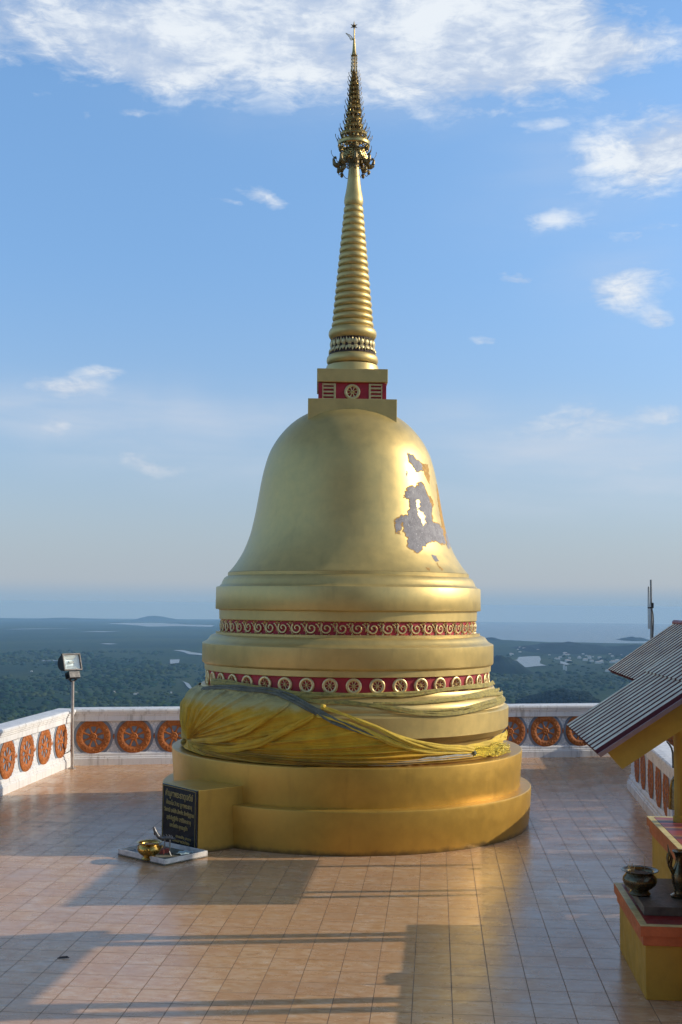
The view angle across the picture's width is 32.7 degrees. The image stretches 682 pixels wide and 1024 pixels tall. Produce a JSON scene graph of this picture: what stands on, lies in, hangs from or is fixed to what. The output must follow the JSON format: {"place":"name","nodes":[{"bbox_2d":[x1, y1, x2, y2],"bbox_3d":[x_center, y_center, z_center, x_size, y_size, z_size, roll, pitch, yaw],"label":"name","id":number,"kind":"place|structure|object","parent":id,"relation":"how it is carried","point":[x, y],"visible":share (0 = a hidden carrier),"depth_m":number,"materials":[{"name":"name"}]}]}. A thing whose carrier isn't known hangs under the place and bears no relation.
{"place":"outdoors","nodes":[
{"label":"outdoors","id":0,"kind":"place"},
{"bbox_2d":[0,618,27,619],"bbox_3d":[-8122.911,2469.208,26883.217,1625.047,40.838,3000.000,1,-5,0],"label":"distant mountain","id":1,"kind":"structure","parent":0,"point":[11,619],"depth_m":26828.81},
{"bbox_2d":[28,618,110,619],"bbox_3d":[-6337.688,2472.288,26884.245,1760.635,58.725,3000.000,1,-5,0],"label":"distant mountain","id":2,"kind":"structure","parent":0,"point":[68,619],"depth_m":26316.91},
{"bbox_2d":[87,631,118,631],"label":"river water","id":3,"kind":"structure","parent":0,"point":[102,631],"depth_m":12945.24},
{"bbox_2d":[130,616,179,620],"bbox_3d":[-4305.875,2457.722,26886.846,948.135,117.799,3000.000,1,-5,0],"label":"distant mountain","id":4,"kind":"structure","parent":0,"point":[153,618],"depth_m":26279.07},
{"bbox_2d":[108,623,213,626],"bbox_3d":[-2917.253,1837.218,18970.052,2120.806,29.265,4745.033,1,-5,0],"label":"river water","id":5,"kind":"structure","parent":0,"point":[153,624],"depth_m":18767.60,"materials":[{"name":"liquid"}]},
{"bbox_2d":[170,659,179,663],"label":"river water","id":6,"kind":"structure","parent":0,"point":[172,661],"depth_m":6067.60,"materials":[{"name":"blue liquid"}]},
{"bbox_2d":[175,650,201,654],"bbox_3d":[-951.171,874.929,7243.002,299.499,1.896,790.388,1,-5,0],"label":"river water","id":7,"kind":"structure","parent":0,"point":[189,652],"depth_m":7233.18,"materials":[{"name":"liquid"}]},
{"bbox_2d":[0,618,643,719],"bbox_3d":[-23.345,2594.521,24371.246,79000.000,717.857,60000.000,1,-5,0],"label":"lowland plain","id":8,"kind":"structure","parent":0,"point":[38,635],"depth_m":7709.44,"materials":[{"name":"green plant"}]},
{"bbox_2d":[0,648,631,723],"bbox_3d":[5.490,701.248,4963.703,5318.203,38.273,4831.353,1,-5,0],"label":"lowland forest","id":9,"kind":"object","parent":8,"relation":"on","point":[13,711],"visible":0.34,"depth_m":4460.90,"materials":[{"name":"green plant"}]},
{"bbox_2d":[0,756,681,1023],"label":"terrace floor","id":10,"kind":"structure","parent":0,"point":[523,927],"depth_m":11.02,"materials":[{"name":"tile"}]},
{"bbox_2d":[0,708,75,795],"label":"parapet wall","id":11,"kind":"structure","parent":10,"relation":"on","point":[35,747],"depth_m":19.43,"materials":[{"name":"white paint"}]},
{"bbox_2d":[58,653,82,768],"bbox_3d":[-4.909,3.593,21.014,0.313,2.066,0.386,-4,-6,43],"label":"floodlight","id":12,"kind":"object","parent":10,"relation":"on","point":[71,663],"visible":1,"depth_m":21.00,"materials":[{"name":"black metal"}]},
{"bbox_2d":[118,841,207,865],"bbox_3d":[-2.116,4.042,13.790,0.850,0.072,0.660,-3,-6,41],"label":"offering tray","id":13,"kind":"object","parent":10,"relation":"on","point":[166,860],"visible":0.7,"depth_m":13.67,"materials":[{"name":"white paint"}]},
{"bbox_2d":[136,839,162,860],"bbox_3d":[-2.228,3.934,13.507,0.306,0.199,0.319,1,-5,0],"label":"incense bowl","id":14,"kind":"object","parent":13,"relation":"on","point":[147,848],"visible":0.95,"depth_m":13.44,"materials":[{"name":"gold metal"}]},
{"bbox_2d":[158,847,168,854],"bbox_3d":[-2.123,4.031,13.837,0.150,0.060,0.100,-3,-6,41],"label":"candle box","id":15,"kind":"object","parent":13,"relation":"on","point":[165,850],"visible":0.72,"depth_m":13.78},
{"bbox_2d":[153,827,174,854],"bbox_3d":[-2.104,3.901,13.816,0.274,0.313,0.100,1,-5,0],"label":"candle rack","id":16,"kind":"object","parent":13,"relation":"on","point":[163,837],"visible":1,"depth_m":13.80,"materials":[{"name":"grey metal"}]},
{"bbox_2d":[177,850,192,854],"bbox_3d":[-1.861,4.046,13.805,0.144,0.024,0.176,-3,-6,41],"label":"folded cloth","id":17,"kind":"object","parent":13,"relation":"on","point":[183,852],"visible":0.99,"depth_m":13.82,"materials":[{"name":"white fabric"}]},
{"bbox_2d":[161,779,242,851],"bbox_3d":[-1.444,3.786,14.708,1.428,0.748,0.804,4,-6,-39],"label":"sign pedestal","id":18,"kind":"object","parent":10,"relation":"on","point":[197,813],"visible":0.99,"depth_m":14.18,"materials":[{"name":"gold metal"}]},
{"bbox_2d":[74,703,609,765],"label":"parapet wall","id":19,"kind":"structure","parent":10,"relation":"on","point":[125,735],"depth_m":21.70,"materials":[{"name":"white paint"}]},
{"bbox_2d":[162,23,530,856],"bbox_3d":[0.127,-1.504,16.851,5.150,11.661,5.150,1,-5,0],"label":"stupa","id":20,"kind":"object","parent":10,"relation":"on","point":[346,573],"visible":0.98,"depth_m":15.09,"materials":[{"name":"gold metal"}]},
{"bbox_2d":[179,682,490,765],"bbox_3d":[-0.446,2.776,15.836,4.706,0.889,3.047,-3,-6,38],"label":"cloth wrap","id":21,"kind":"object","parent":20,"relation":"on","point":[255,727],"visible":0.95,"depth_m":14.43,"materials":[{"name":"yellow fabric"}]},
{"bbox_2d":[201,685,466,754],"bbox_3d":[-0.274,2.643,14.745,3.622,0.840,1.032,-1,-5,15],"label":"cloth sash","id":22,"kind":"object","parent":21,"relation":"attached to","point":[296,700],"visible":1,"depth_m":14.48,"materials":[{"name":"fabric"}]},
{"bbox_2d":[317,714,471,753],"bbox_3d":[0.736,2.760,14.414,2.097,0.544,0.289,2,-5,-17],"label":"cloth sash","id":23,"kind":"object","parent":21,"relation":"on","point":[388,740],"visible":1,"depth_m":14.24,"materials":[{"name":"yellow fabric"}]},
{"bbox_2d":[321,704,474,751],"bbox_3d":[0.767,2.696,14.422,2.044,0.632,0.324,2,-5,-16],"label":"cloth sash","id":24,"kind":"object","parent":21,"relation":"on","point":[418,743],"visible":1,"depth_m":14.28,"materials":[{"name":"yellow fabric"}]},
{"bbox_2d":[368,753,472,765],"bbox_3d":[1.038,3.075,14.427,1.520,0.097,0.143,3,-5,-26],"label":"cloth sash","id":25,"kind":"object","parent":21,"relation":"on","point":[445,758],"visible":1,"depth_m":14.41,"materials":[{"name":"yellow fabric"}]},
{"bbox_2d":[465,730,507,746],"bbox_3d":[1.896,2.982,15.154,0.112,0.191,1.215,-3,-6,36],"label":"cloth sash","id":26,"kind":"object","parent":21,"relation":"on","point":[501,738],"visible":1,"depth_m":15.20,"materials":[{"name":"yellow fabric"}]},
{"bbox_2d":[210,678,494,697],"bbox_3d":[0.293,2.294,15.175,3.937,0.165,1.446,1,-5,-8],"label":"cloth sash","id":27,"kind":"object","parent":20,"relation":"attached to","point":[214,681],"visible":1,"depth_m":14.60,"materials":[{"name":"yellow fabric"}]},
{"bbox_2d":[292,694,505,715],"bbox_3d":[0.984,2.456,14.886,3.230,0.249,0.847,3,-5,-26],"label":"cloth sash","id":28,"kind":"object","parent":20,"relation":"attached to","point":[498,700],"visible":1,"depth_m":14.49,"materials":[{"name":"yellow fabric"}]},
{"bbox_2d":[373,688,502,704],"bbox_3d":[1.482,2.398,15.181,0.477,0.121,2.678,-4,-6,43],"label":"cloth sash","id":29,"kind":"object","parent":20,"relation":"attached to","point":[485,693],"visible":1,"depth_m":14.92,"materials":[{"name":"yellow fabric"}]},
{"bbox_2d":[473,742,510,757],"bbox_3d":[2.026,3.100,15.245,0.160,0.179,1.162,-2,-5,32],"label":"tinsel bunch","id":30,"kind":"object","parent":20,"relation":"attached to","point":[496,750],"visible":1,"depth_m":15.10,"materials":[{"name":"gold fabric"}]},
{"bbox_2d":[608,620,681,680],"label":"roof","id":31,"kind":"object","parent":10,"relation":"on","point":[647,655],"visible":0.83,"depth_m":13.36,"materials":[{"name":"grey metal"}]},
{"bbox_2d":[614,878,681,1000],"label":"front altar","id":32,"kind":"object","parent":10,"relation":"on","point":[651,937],"visible":0.91,"depth_m":9.02,"materials":[{"name":"yellow paint"}]},
{"bbox_2d":[620,865,658,896],"bbox_3d":[2.465,3.052,9.591,0.308,0.203,0.308,1,-5,0],"label":"incense bowl","id":33,"kind":"object","parent":32,"relation":"on","point":[639,881],"visible":0.99,"depth_m":9.51,"materials":[{"name":"brown metal"}]},
{"bbox_2d":[628,856,644,872],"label":"incense sticks","id":34,"kind":"object","parent":33,"relation":"on","point":[631,869],"visible":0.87,"depth_m":9.63,"materials":[{"name":"brown wood"}]},
{"bbox_2d":[666,844,681,899],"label":"bronze vase","id":35,"kind":"object","parent":32,"relation":"on","point":[676,873],"visible":1,"depth_m":9.48,"materials":[{"name":"brown metal"}]},
{"bbox_2d":[627,741,673,815],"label":"parapet wall","id":36,"kind":"structure","parent":10,"relation":"on","point":[651,775],"depth_m":16.57,"materials":[{"name":"white paint"}]},
{"bbox_2d":[647,580,653,638],"bbox_3d":[5.997,3.072,22.432,0.143,3.525,0.080,1,-5,0],"label":"antenna mast","id":37,"kind":"object","parent":10,"relation":"on","point":[650,607],"visible":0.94,"depth_m":22.50,"materials":[{"name":"black metal"}]},
{"bbox_2d":[647,816,681,878],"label":"back altar","id":38,"kind":"object","parent":10,"relation":"on","point":[664,831],"visible":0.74,"depth_m":10.66,"materials":[{"name":"yellow paint"}]},
{"bbox_2d":[567,648,681,822],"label":"canopy roof","id":39,"kind":"structure","parent":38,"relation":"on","point":[632,721],"depth_m":9.58,"materials":[{"name":"yellow paint"}]},
{"bbox_2d":[666,741,673,767],"bbox_3d":[3.884,2.860,13.720,0.090,0.317,0.024,1,-5,0],"label":"hanging cable","id":40,"kind":"object","parent":39,"relation":"hanging from","point":[668,743],"visible":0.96,"depth_m":13.71,"materials":[{"name":"black metal"}]},
{"bbox_2d":[666,736,673,745],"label":"parapet wall","id":41,"kind":"structure","parent":10,"relation":"on","point":[670,740],"depth_m":22.33,"materials":[{"name":"paint"}]},
{"bbox_2d":[667,776,673,816],"bbox_3d":[3.918,3.590,13.512,0.220,1.045,0.220,1,-5,0],"label":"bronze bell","id":42,"kind":"object","parent":10,"relation":"on","point":[670,810],"visible":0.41,"depth_m":13.49,"materials":[{"name":"white paint"}]},
{"bbox_2d":[0,0,681,623],"label":"sky","id":43,"kind":"structure","parent":0,"point":[172,193],"materials":[{"name":"blue"}]},
{"bbox_2d":[486,637,499,640],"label":"island","id":44,"kind":"structure","parent":0,"point":[492,638],"depth_m":10780.70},
{"bbox_2d":[490,655,534,673],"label":"wooded hill","id":45,"kind":"structure","parent":0,"point":[503,664],"depth_m":5340.06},
{"bbox_2d":[516,656,544,666],"bbox_3d":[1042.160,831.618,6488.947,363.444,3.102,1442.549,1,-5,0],"label":"lagoon water","id":46,"kind":"structure","parent":0,"point":[529,661],"depth_m":6436.12,"materials":[{"name":"liquid"}]},
{"bbox_2d":[511,641,612,654],"bbox_3d":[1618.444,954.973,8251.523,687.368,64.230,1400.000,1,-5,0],"label":"coastal ridge","id":47,"kind":"structure","parent":0,"point":[568,647],"depth_m":7890.54,"materials":[{"name":"green plant"}]},
{"bbox_2d":[476,622,671,642],"bbox_3d":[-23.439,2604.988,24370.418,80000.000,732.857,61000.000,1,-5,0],"label":"sea","id":48,"kind":"structure","parent":0,"point":[569,632],"depth_m":16016.02,"materials":[{"name":"liquid"}]},
{"bbox_2d":[605,645,640,655],"bbox_3d":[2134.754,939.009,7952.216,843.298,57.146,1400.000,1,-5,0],"label":"coastal ridge","id":49,"kind":"structure","parent":0,"point":[625,650],"depth_m":7720.96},
{"bbox_2d":[615,636,648,640],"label":"island","id":50,"kind":"structure","parent":0,"point":[632,638],"depth_m":11295.40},
{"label":"wooded hill","id":51,"kind":"structure","parent":0,"visible":0},
{"bbox_2d":[515,688,601,703],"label":"hill forest","id":52,"kind":"object","parent":51,"relation":"on","point":[564,694],"visible":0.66,"depth_m":3238.53,"materials":[{"name":"green plant"}]}
]}

